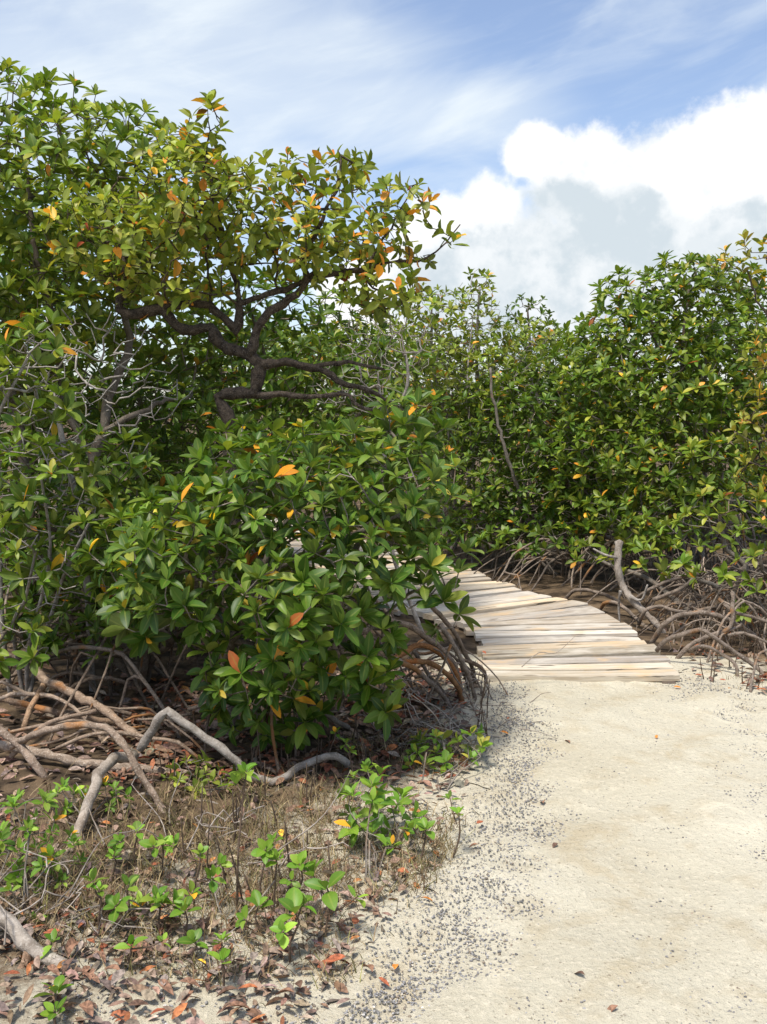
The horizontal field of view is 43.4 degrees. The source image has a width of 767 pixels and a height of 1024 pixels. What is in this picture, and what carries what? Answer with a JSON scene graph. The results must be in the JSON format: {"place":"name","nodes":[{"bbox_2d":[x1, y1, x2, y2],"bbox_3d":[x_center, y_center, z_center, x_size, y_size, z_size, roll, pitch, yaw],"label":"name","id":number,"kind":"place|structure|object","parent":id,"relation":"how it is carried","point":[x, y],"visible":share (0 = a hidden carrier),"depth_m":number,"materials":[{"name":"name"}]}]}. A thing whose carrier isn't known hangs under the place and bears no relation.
{"place":"outdoors","nodes":[
{"label":"outdoors","id":0,"kind":"place"},
{"bbox_2d":[0,415,766,1023],"bbox_3d":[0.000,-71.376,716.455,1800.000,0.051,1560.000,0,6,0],"label":"ground","id":1,"kind":"structure","parent":0,"point":[208,1013],"depth_m":3.97,"materials":[{"name":"soil"}]},
{"bbox_2d":[0,725,47,777],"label":"arching root","id":2,"kind":"object","parent":1,"relation":"on","point":[31,759],"visible":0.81,"depth_m":4.24,"materials":[{"name":"brown plant"}]},
{"bbox_2d":[17,951,31,968],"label":"fallen leaf","id":3,"kind":"object","parent":1,"relation":"on","point":[26,956],"visible":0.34,"depth_m":2.78,"materials":[{"name":"brown plant"}]},
{"bbox_2d":[0,907,70,971],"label":"arching root","id":4,"kind":"object","parent":1,"relation":"on","point":[23,939],"visible":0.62,"depth_m":2.80,"materials":[{"name":"grey wood"}]},
{"bbox_2d":[0,788,87,909],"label":"young shrub","id":5,"kind":"object","parent":1,"relation":"on","point":[39,864],"visible":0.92,"depth_m":3.18,"materials":[{"name":"green plant"}]},
{"bbox_2d":[40,928,59,958],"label":"mangrove seedling","id":6,"kind":"object","parent":1,"relation":"on","point":[52,936],"visible":0.81,"depth_m":2.79,"materials":[{"name":"green plant"}]},
{"bbox_2d":[9,709,96,758],"bbox_3d":[-1.527,1.032,4.452,0.396,0.203,0.080,-2,6,-16],"label":"arching root","id":7,"kind":"object","parent":1,"relation":"on","point":[12,755],"visible":0.75,"depth_m":4.43,"materials":[{"name":"brown plant"}]},
{"bbox_2d":[33,975,73,1023],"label":"mangrove seedling","id":8,"kind":"object","parent":1,"relation":"on","point":[51,1011],"visible":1,"depth_m":2.52,"materials":[{"name":"green plant"}]},
{"bbox_2d":[0,695,114,724],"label":"arching root","id":9,"kind":"object","parent":1,"relation":"on","point":[39,708],"visible":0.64,"depth_m":4.95,"materials":[{"name":"brown plant"}]},
{"bbox_2d":[37,775,133,850],"bbox_3d":[-1.084,1.169,3.740,0.345,0.203,0.559,-5,7,-38],"label":"young shrub","id":10,"kind":"object","parent":1,"relation":"on","point":[76,788],"visible":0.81,"depth_m":3.84,"materials":[{"name":"green plant"}]},
{"bbox_2d":[23,890,149,924],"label":"young shrub","id":11,"kind":"object","parent":1,"relation":"on","point":[140,896],"visible":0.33,"depth_m":3.10,"materials":[{"name":"green plant"}]},
{"bbox_2d":[9,721,166,812],"bbox_3d":[-1.256,1.095,4.075,0.989,0.425,0.068,3,7,29],"label":"arching root","id":12,"kind":"object","parent":1,"relation":"on","point":[119,739],"visible":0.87,"depth_m":4.00,"materials":[{"name":"brown plant"}]},
{"bbox_2d":[0,306,180,737],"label":"leaning mangrove","id":13,"kind":"object","parent":1,"relation":"on","point":[85,482],"visible":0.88,"depth_m":4.88,"materials":[{"name":"plant"}]},
{"bbox_2d":[81,867,107,928],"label":"mangrove seedling","id":14,"kind":"object","parent":1,"relation":"on","point":[92,875],"visible":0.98,"depth_m":2.96,"materials":[{"name":"green plant"}]},
{"bbox_2d":[0,309,194,691],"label":"dead shrub","id":15,"kind":"object","parent":1,"relation":"on","point":[72,477],"visible":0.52,"depth_m":5.36,"materials":[{"name":"grey wood"}]},
{"bbox_2d":[0,740,194,774],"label":"arching root","id":16,"kind":"object","parent":1,"relation":"on","point":[50,755],"visible":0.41,"depth_m":4.33,"materials":[{"name":"brown plant"}]},
{"bbox_2d":[0,188,201,584],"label":"shaded mangrove","id":17,"kind":"object","parent":1,"relation":"on","point":[125,382],"visible":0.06,"depth_m":8.68,"materials":[{"name":"green plant"}]},
{"bbox_2d":[65,751,139,853],"bbox_3d":[-1.146,1.190,3.784,0.107,0.292,0.923,0,6,3],"label":"arching root","id":18,"kind":"object","parent":1,"relation":"on","point":[106,766],"visible":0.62,"depth_m":3.82,"materials":[{"name":"grey wood"}]},
{"bbox_2d":[105,845,124,881],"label":"mangrove seedling","id":19,"kind":"object","parent":1,"relation":"on","point":[115,849],"visible":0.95,"depth_m":3.27,"materials":[{"name":"green plant"}]},
{"bbox_2d":[103,874,138,922],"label":"mangrove seedling","id":20,"kind":"object","parent":1,"relation":"on","point":[111,901],"visible":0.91,"depth_m":2.96,"materials":[{"name":"green plant"}]},
{"bbox_2d":[0,807,245,956],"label":"twig tangle","id":21,"kind":"object","parent":1,"relation":"on","point":[53,907],"visible":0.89,"depth_m":2.98,"materials":[{"name":"brown wood"}]},
{"bbox_2d":[107,821,144,865],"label":"mangrove seedling","id":22,"kind":"object","parent":1,"relation":"on","point":[135,825],"visible":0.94,"depth_m":3.38,"materials":[{"name":"green plant"}]},
{"bbox_2d":[128,999,148,1005],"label":"fallen leaf","id":23,"kind":"object","parent":1,"relation":"on","point":[138,1002],"visible":1,"depth_m":2.56,"materials":[{"name":"plant"}]},
{"bbox_2d":[113,932,170,971],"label":"mangrove seedling","id":24,"kind":"object","parent":1,"relation":"on","point":[122,945],"visible":0.96,"depth_m":2.74,"materials":[{"name":"green plant"}]},
{"bbox_2d":[139,834,172,876],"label":"mangrove seedling","id":25,"kind":"object","parent":1,"relation":"on","point":[151,841],"visible":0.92,"depth_m":3.25,"materials":[{"name":"green plant"}]},
{"bbox_2d":[0,422,333,747],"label":"leafy mangrove","id":26,"kind":"object","parent":1,"relation":"on","point":[54,642],"visible":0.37,"depth_m":5.41,"materials":[{"name":"green plant"}]},
{"bbox_2d":[140,880,201,934],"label":"mangrove seedling","id":27,"kind":"object","parent":1,"relation":"on","point":[179,894],"visible":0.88,"depth_m":2.95,"materials":[{"name":"green plant"}]},
{"bbox_2d":[0,56,347,768],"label":"tall mangrove","id":28,"kind":"object","parent":1,"relation":"on","point":[18,279],"visible":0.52,"depth_m":6.12,"materials":[{"name":"green plant"}]},
{"bbox_2d":[21,683,46,727],"bbox_3d":[-1.728,0.953,4.770,0.043,0.162,0.314,0,6,0],"label":"arching root","id":29,"kind":"object","parent":28,"relation":"attached to","point":[34,700],"visible":0.91,"depth_m":4.73,"materials":[{"name":"brown plant"}]},
{"bbox_2d":[149,892,201,935],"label":"mangrove seedling","id":30,"kind":"object","parent":1,"relation":"on","point":[184,904],"visible":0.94,"depth_m":2.91,"materials":[{"name":"green plant"}]},
{"bbox_2d":[180,817,184,859],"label":"root shoot","id":31,"kind":"object","parent":1,"relation":"on","point":[182,838],"visible":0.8,"depth_m":3.46,"materials":[{"name":"brown plant"}]},
{"bbox_2d":[176,928,207,961],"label":"mangrove seedling","id":32,"kind":"object","parent":1,"relation":"on","point":[192,936],"visible":0.94,"depth_m":2.80,"materials":[{"name":"green plant"}]},
{"bbox_2d":[200,786,202,840],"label":"root shoot","id":33,"kind":"object","parent":1,"relation":"on","point":[201,812],"visible":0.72,"depth_m":3.63,"materials":[{"name":"brown plant"}]},
{"bbox_2d":[161,750,242,799],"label":"young shrub","id":34,"kind":"object","parent":1,"relation":"on","point":[203,781],"visible":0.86,"depth_m":4.10,"materials":[{"name":"green plant"}]},
{"bbox_2d":[206,823,209,867],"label":"root shoot","id":35,"kind":"object","parent":1,"relation":"on","point":[208,845],"visible":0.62,"depth_m":3.32,"materials":[{"name":"brown plant"}]},
{"bbox_2d":[206,931,231,992],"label":"mangrove seedling","id":36,"kind":"object","parent":1,"relation":"on","point":[223,954],"visible":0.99,"depth_m":2.67,"materials":[{"name":"green plant"}]},
{"bbox_2d":[216,836,226,889],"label":"root shoot","id":37,"kind":"object","parent":1,"relation":"on","point":[224,877],"visible":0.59,"depth_m":3.23,"materials":[{"name":"brown plant"}]},
{"bbox_2d":[64,309,380,559],"bbox_3d":[-1.551,-0.721,10.241,3.312,2.743,3.631,0,6,0],"label":"shaded mangrove","id":38,"kind":"object","parent":1,"relation":"on","point":[195,350],"visible":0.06,"depth_m":9.45,"materials":[{"name":"green plant"}]},
{"bbox_2d":[216,985,237,996],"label":"fallen leaf","id":39,"kind":"object","parent":1,"relation":"on","point":[227,988],"visible":1,"depth_m":2.64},
{"bbox_2d":[2,265,458,646],"bbox_3d":[-1.102,-0.439,7.148,3.444,2.816,2.080,-3,6,-26],"label":"dense mangrove","id":40,"kind":"object","parent":1,"relation":"on","point":[272,382],"visible":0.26,"depth_m":7.10,"materials":[{"name":"green plant"}]},
{"bbox_2d":[232,790,234,830],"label":"root shoot","id":41,"kind":"object","parent":1,"relation":"on","point":[233,810],"visible":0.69,"depth_m":3.64,"materials":[{"name":"brown plant"}]},
{"bbox_2d":[76,762,391,940],"bbox_3d":[-0.555,1.069,3.590,1.095,0.357,1.026,5,8,42],"label":"twig tangle","id":42,"kind":"object","parent":1,"relation":"on","point":[256,862],"visible":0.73,"depth_m":3.47,"materials":[{"name":"brown wood"}]},
{"bbox_2d":[228,844,243,901],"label":"root shoot","id":43,"kind":"object","parent":1,"relation":"on","point":[239,886],"visible":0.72,"depth_m":3.16,"materials":[{"name":"brown plant"}]},
{"bbox_2d":[232,798,241,847],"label":"root shoot","id":44,"kind":"object","parent":1,"relation":"on","point":[234,837],"visible":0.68,"depth_m":3.52,"materials":[{"name":"brown plant"}]},
{"bbox_2d":[218,762,259,911],"bbox_3d":[-0.456,1.051,3.132,0.102,0.517,0.168,-5,8,-42],"label":"mangrove seedling","id":45,"kind":"object","parent":1,"relation":"on","point":[235,779],"visible":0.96,"depth_m":3.09,"materials":[{"name":"green plant"}]},
{"bbox_2d":[228,764,251,805],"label":"mangrove seedling","id":46,"kind":"object","parent":1,"relation":"on","point":[240,768],"visible":0.48,"depth_m":3.93,"materials":[{"name":"green plant"}]},
{"bbox_2d":[136,707,350,785],"bbox_3d":[-0.564,1.043,4.200,1.003,0.429,0.213,-1,6,-13],"label":"arching root","id":47,"kind":"object","parent":1,"relation":"on","point":[195,730],"visible":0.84,"depth_m":4.13,"materials":[{"name":"grey wood"}]},
{"bbox_2d":[36,89,468,680],"bbox_3d":[-0.721,-0.644,5.578,2.419,3.490,1.059,0,6,0],"label":"gnarled tree","id":48,"kind":"object","parent":1,"relation":"on","point":[266,239],"visible":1,"depth_m":5.39,"materials":[{"name":"green plant"}]},
{"bbox_2d":[235,889,273,931],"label":"mangrove seedling","id":49,"kind":"object","parent":1,"relation":"on","point":[256,898],"visible":0.93,"depth_m":2.95,"materials":[{"name":"green plant"}]},
{"bbox_2d":[257,729,261,771],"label":"root shoot","id":50,"kind":"object","parent":1,"relation":"on","point":[259,752],"visible":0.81,"depth_m":4.27,"materials":[{"name":"brown plant"}]},
{"bbox_2d":[264,761,265,804],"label":"root shoot","id":51,"kind":"object","parent":1,"relation":"on","point":[264,784],"visible":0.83,"depth_m":3.95,"materials":[{"name":"brown plant"}]},
{"bbox_2d":[251,832,283,909],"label":"mangrove seedling","id":52,"kind":"object","parent":1,"relation":"on","point":[268,845],"visible":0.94,"depth_m":3.06,"materials":[{"name":"green plant"}]},
{"bbox_2d":[265,848,283,920],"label":"mangrove seedling","id":53,"kind":"object","parent":1,"relation":"on","point":[276,855],"visible":0.96,"depth_m":3.06,"materials":[{"name":"green plant"}]},
{"bbox_2d":[275,987,293,994],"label":"fallen leaf","id":54,"kind":"object","parent":1,"relation":"on","point":[287,989],"visible":1,"depth_m":2.65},
{"bbox_2d":[285,822,290,872],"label":"root shoot","id":55,"kind":"object","parent":1,"relation":"on","point":[288,858],"visible":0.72,"depth_m":3.33,"materials":[{"name":"brown plant"}]},
{"bbox_2d":[70,386,507,773],"bbox_3d":[-0.310,0.368,4.628,2.317,1.936,1.815,-1,6,-13],"label":"red mangrove bush","id":56,"kind":"object","parent":1,"relation":"on","point":[298,603],"visible":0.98,"depth_m":4.25,"materials":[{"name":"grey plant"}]},
{"bbox_2d":[279,850,313,925],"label":"mangrove seedling","id":57,"kind":"object","parent":1,"relation":"on","point":[299,859],"visible":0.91,"depth_m":3.01,"materials":[{"name":"green plant"}]},
{"bbox_2d":[329,726,339,762],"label":"mangrove seedling","id":58,"kind":"object","parent":1,"relation":"on","point":[335,729],"visible":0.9,"depth_m":4.39,"materials":[{"name":"green plant"}]},
{"bbox_2d":[302,859,367,937],"bbox_3d":[-0.170,1.210,2.971,0.240,0.232,0.127,4,7,35],"label":"mangrove seedling","id":59,"kind":"object","parent":1,"relation":"on","point":[330,899],"visible":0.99,"depth_m":2.96,"materials":[{"name":"green plant"}]},
{"bbox_2d":[311,304,442,631],"bbox_3d":[-0.028,-0.215,6.620,0.980,2.397,0.492,-3,7,-28],"label":"dead shrub","id":60,"kind":"object","parent":1,"relation":"on","point":[396,566],"visible":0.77,"depth_m":6.58,"materials":[{"name":"grey wood"}]},
{"bbox_2d":[334,758,427,883],"bbox_3d":[-0.069,1.129,3.550,0.342,0.360,0.526,3,7,29],"label":"young shrub","id":61,"kind":"object","parent":1,"relation":"on","point":[374,798],"visible":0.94,"depth_m":3.58,"materials":[{"name":"green plant"}]},
{"bbox_2d":[0,602,766,1023],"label":"leaf litter","id":62,"kind":"object","parent":1,"relation":"on","point":[160,748],"visible":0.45,"depth_m":3.40,"materials":[{"name":"plant"}]},
{"bbox_2d":[47,964,59,975],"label":"fallen leaf","id":63,"kind":"object","parent":62,"relation":"on","point":[53,968],"visible":0.88,"depth_m":2.70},
{"bbox_2d":[62,957,73,973],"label":"fallen leaf","id":64,"kind":"object","parent":62,"relation":"on","point":[66,964],"visible":0.94,"depth_m":2.72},
{"bbox_2d":[66,944,75,956],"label":"fallen leaf","id":65,"kind":"object","parent":62,"relation":"on","point":[70,948],"visible":1,"depth_m":2.81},
{"bbox_2d":[64,937,78,951],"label":"fallen leaf","id":66,"kind":"object","parent":62,"relation":"on","point":[71,941],"visible":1,"depth_m":2.84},
{"bbox_2d":[79,1000,93,1016],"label":"fallen leaf","id":67,"kind":"object","parent":62,"relation":"on","point":[86,1007],"visible":1,"depth_m":2.53,"materials":[{"name":"plant"}]},
{"bbox_2d":[35,667,140,740],"bbox_3d":[-1.487,0.963,4.806,0.777,0.277,0.099,3,7,30],"label":"arching root","id":68,"kind":"object","parent":62,"relation":"on","point":[81,698],"visible":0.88,"depth_m":4.81,"materials":[{"name":"brown plant"}]},
{"bbox_2d":[83,968,94,979],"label":"fallen leaf","id":69,"kind":"object","parent":62,"relation":"on","point":[89,972],"visible":1,"depth_m":2.68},
{"bbox_2d":[104,964,119,969],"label":"fallen leaf","id":70,"kind":"object","parent":62,"relation":"on","point":[114,966],"visible":1,"depth_m":2.71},
{"bbox_2d":[111,969,124,984],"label":"fallen leaf","id":71,"kind":"object","parent":62,"relation":"on","point":[117,975],"visible":1,"depth_m":2.66,"materials":[{"name":"plant"}]},
{"bbox_2d":[137,941,146,956],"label":"fallen leaf","id":72,"kind":"object","parent":62,"relation":"on","point":[138,950],"visible":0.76,"depth_m":2.82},
{"bbox_2d":[158,979,173,994],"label":"fallen leaf","id":73,"kind":"object","parent":62,"relation":"on","point":[167,986],"visible":1,"depth_m":2.63,"materials":[{"name":"plant"}]},
{"bbox_2d":[181,990,192,1003],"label":"fallen leaf","id":74,"kind":"object","parent":62,"relation":"on","point":[186,997],"visible":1,"depth_m":2.60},
{"bbox_2d":[180,977,199,986],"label":"fallen leaf","id":75,"kind":"object","parent":62,"relation":"on","point":[190,980],"visible":1,"depth_m":2.66,"materials":[{"name":"plant"}]},
{"bbox_2d":[165,833,232,910],"bbox_3d":[-0.593,1.183,3.133,0.252,0.255,0.127,4,7,34],"label":"mangrove seedling","id":76,"kind":"object","parent":62,"relation":"on","point":[214,870],"visible":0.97,"depth_m":3.09,"materials":[{"name":"green plant"}]},
{"bbox_2d":[226,1001,249,1008],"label":"fallen leaf","id":77,"kind":"object","parent":62,"relation":"on","point":[238,1003],"visible":1,"depth_m":2.58,"materials":[{"name":"plant"}]},
{"bbox_2d":[250,952,257,961],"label":"fallen leaf","id":78,"kind":"object","parent":62,"relation":"on","point":[253,955],"visible":1,"depth_m":2.79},
{"bbox_2d":[278,946,293,954],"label":"fallen leaf","id":79,"kind":"object","parent":62,"relation":"on","point":[286,949],"visible":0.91,"depth_m":2.84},
{"bbox_2d":[270,887,316,962],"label":"mangrove seedling","id":80,"kind":"object","parent":62,"relation":"on","point":[295,899],"visible":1,"depth_m":2.82,"materials":[{"name":"green plant"}]},
{"bbox_2d":[325,954,344,961],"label":"fallen leaf","id":81,"kind":"object","parent":62,"relation":"on","point":[334,957],"visible":1,"depth_m":2.80,"materials":[{"name":"plant"}]},
{"bbox_2d":[331,937,340,953],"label":"fallen leaf","id":82,"kind":"object","parent":62,"relation":"on","point":[336,943],"visible":0.97,"depth_m":2.87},
{"bbox_2d":[340,738,356,783],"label":"mangrove seedling","id":83,"kind":"object","parent":62,"relation":"on","point":[346,740],"visible":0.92,"depth_m":4.16,"materials":[{"name":"green plant"}]},
{"bbox_2d":[0,670,766,1005],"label":"dry grass","id":84,"kind":"structure","parent":1,"relation":"on","point":[436,842],"depth_m":3.38,"materials":[{"name":"plant"}]},
{"bbox_2d":[269,318,506,520],"bbox_3d":[0.050,-1.255,13.922,3.687,3.087,1.799,0,6,0],"label":"distant mangrove","id":85,"kind":"object","parent":1,"relation":"on","point":[410,384],"visible":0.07,"depth_m":13.68,"materials":[{"name":"green plant"}]},
{"bbox_2d":[400,817,434,864],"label":"mangrove seedling","id":86,"kind":"object","parent":1,"relation":"on","point":[422,824],"visible":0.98,"depth_m":3.44,"materials":[{"name":"green plant"}]},
{"bbox_2d":[187,341,681,459],"bbox_3d":[1.074,-1.819,18.919,10.310,3.158,2.300,0,6,0],"label":"mangrove","id":87,"kind":"object","parent":1,"relation":"on","point":[225,369],"depth_m":18.65,"materials":[{"name":"green plant"}]},
{"bbox_2d":[400,723,493,792],"bbox_3d":[0.241,1.112,4.362,0.413,0.274,0.564,4,7,37],"label":"young shrub","id":88,"kind":"object","parent":1,"relation":"on","point":[468,748],"visible":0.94,"depth_m":4.38,"materials":[{"name":"green plant"}]},
{"bbox_2d":[336,637,573,729],"bbox_3d":[0.273,0.910,5.311,1.545,0.318,0.869,1,6,10],"label":"twig tangle","id":89,"kind":"object","parent":1,"relation":"on","point":[438,696],"visible":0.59,"depth_m":5.31,"materials":[{"name":"brown wood"}]},
{"bbox_2d":[359,670,557,766],"bbox_3d":[0.285,0.953,4.806,0.966,0.351,0.912,-4,7,-34],"label":"twig tangle","id":90,"kind":"object","parent":1,"relation":"on","point":[419,721],"visible":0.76,"depth_m":4.72,"materials":[{"name":"brown wood"}]},
{"bbox_2d":[241,516,679,683],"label":"boardwalk","id":91,"kind":"structure","parent":1,"relation":"on","point":[515,631],"depth_m":6.76,"materials":[{"name":"brown wood"}]},
{"bbox_2d":[365,267,570,548],"bbox_3d":[0.938,-1.035,10.542,2.326,3.267,2.064,0,6,0],"label":"olive mangrove","id":92,"kind":"object","parent":1,"relation":"on","point":[456,349],"visible":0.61,"depth_m":10.19,"materials":[{"name":"plant"}]},
{"bbox_2d":[410,282,550,562],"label":"mangrove","id":93,"kind":"object","parent":1,"relation":"on","point":[473,487],"visible":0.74,"depth_m":9.95,"materials":[{"name":"green wood"}]},
{"bbox_2d":[406,344,620,570],"bbox_3d":[1.372,-0.536,10.469,2.419,2.529,2.825,0,6,0],"label":"deep green mangrove","id":94,"kind":"object","parent":1,"relation":"on","point":[505,510],"visible":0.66,"depth_m":9.66,"materials":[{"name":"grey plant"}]},
{"bbox_2d":[492,293,572,522],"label":"dark tipped mangrove","id":95,"kind":"object","parent":1,"relation":"on","point":[530,306],"visible":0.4,"depth_m":12.10,"materials":[{"name":"green plant"}]},
{"bbox_2d":[447,331,699,535],"bbox_3d":[2.702,-1.056,13.037,3.665,2.834,2.138,-1,6,-13],"label":"distant mangrove","id":96,"kind":"object","parent":1,"relation":"on","point":[547,342],"visible":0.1,"depth_m":12.78,"materials":[{"name":"green plant"}]},
{"bbox_2d":[411,507,766,654],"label":"creeping mangrove","id":97,"kind":"object","parent":1,"relation":"on","point":[540,549],"visible":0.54,"depth_m":8.98,"materials":[{"name":"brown plant"}]},
{"bbox_2d":[593,539,665,632],"bbox_3d":[1.870,0.602,7.233,0.628,0.768,0.142,4,7,36],"label":"leaning snag","id":98,"kind":"object","parent":1,"relation":"on","point":[632,599],"visible":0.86,"depth_m":7.26,"materials":[{"name":"grey wood"}]},
{"bbox_2d":[542,249,766,589],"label":"spreading mangrove","id":99,"kind":"object","parent":1,"relation":"on","point":[685,407],"visible":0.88,"depth_m":8.78,"materials":[{"name":"green plant"}]},
{"bbox_2d":[563,480,766,692],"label":"mangrove","id":100,"kind":"object","parent":1,"relation":"on","point":[734,606],"visible":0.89,"depth_m":6.87,"materials":[{"name":"green plant"}]},
{"bbox_2d":[566,282,766,542],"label":"distant mangrove","id":101,"kind":"object","parent":1,"relation":"on","point":[757,529],"visible":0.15,"depth_m":11.80,"materials":[{"name":"green plant"}]},
{"bbox_2d":[705,229,766,501],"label":"ochre mangrove","id":102,"kind":"object","parent":1,"relation":"on","point":[761,363],"visible":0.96,"depth_m":7.74,"materials":[{"name":"green plant"}]},
{"bbox_2d":[0,0,766,414],"label":"sky","id":103,"kind":"structure","parent":0,"point":[568,142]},
{"bbox_2d":[316,666,766,1023],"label":"sand path","id":104,"kind":"structure","parent":0,"point":[670,769],"depth_m":3.35,"materials":[{"name":"sand"}]},
{"bbox_2d":[62,657,766,1023],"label":"shell gravel","id":105,"kind":"structure","parent":104,"relation":"on","point":[440,917],"depth_m":3.12,"materials":[{"name":"gravel"}]},
{"bbox_2d":[440,790,463,857],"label":"mangrove seedling","id":106,"kind":"object","parent":104,"relation":"on","point":[457,810],"visible":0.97,"depth_m":3.48,"materials":[{"name":"green plant"}]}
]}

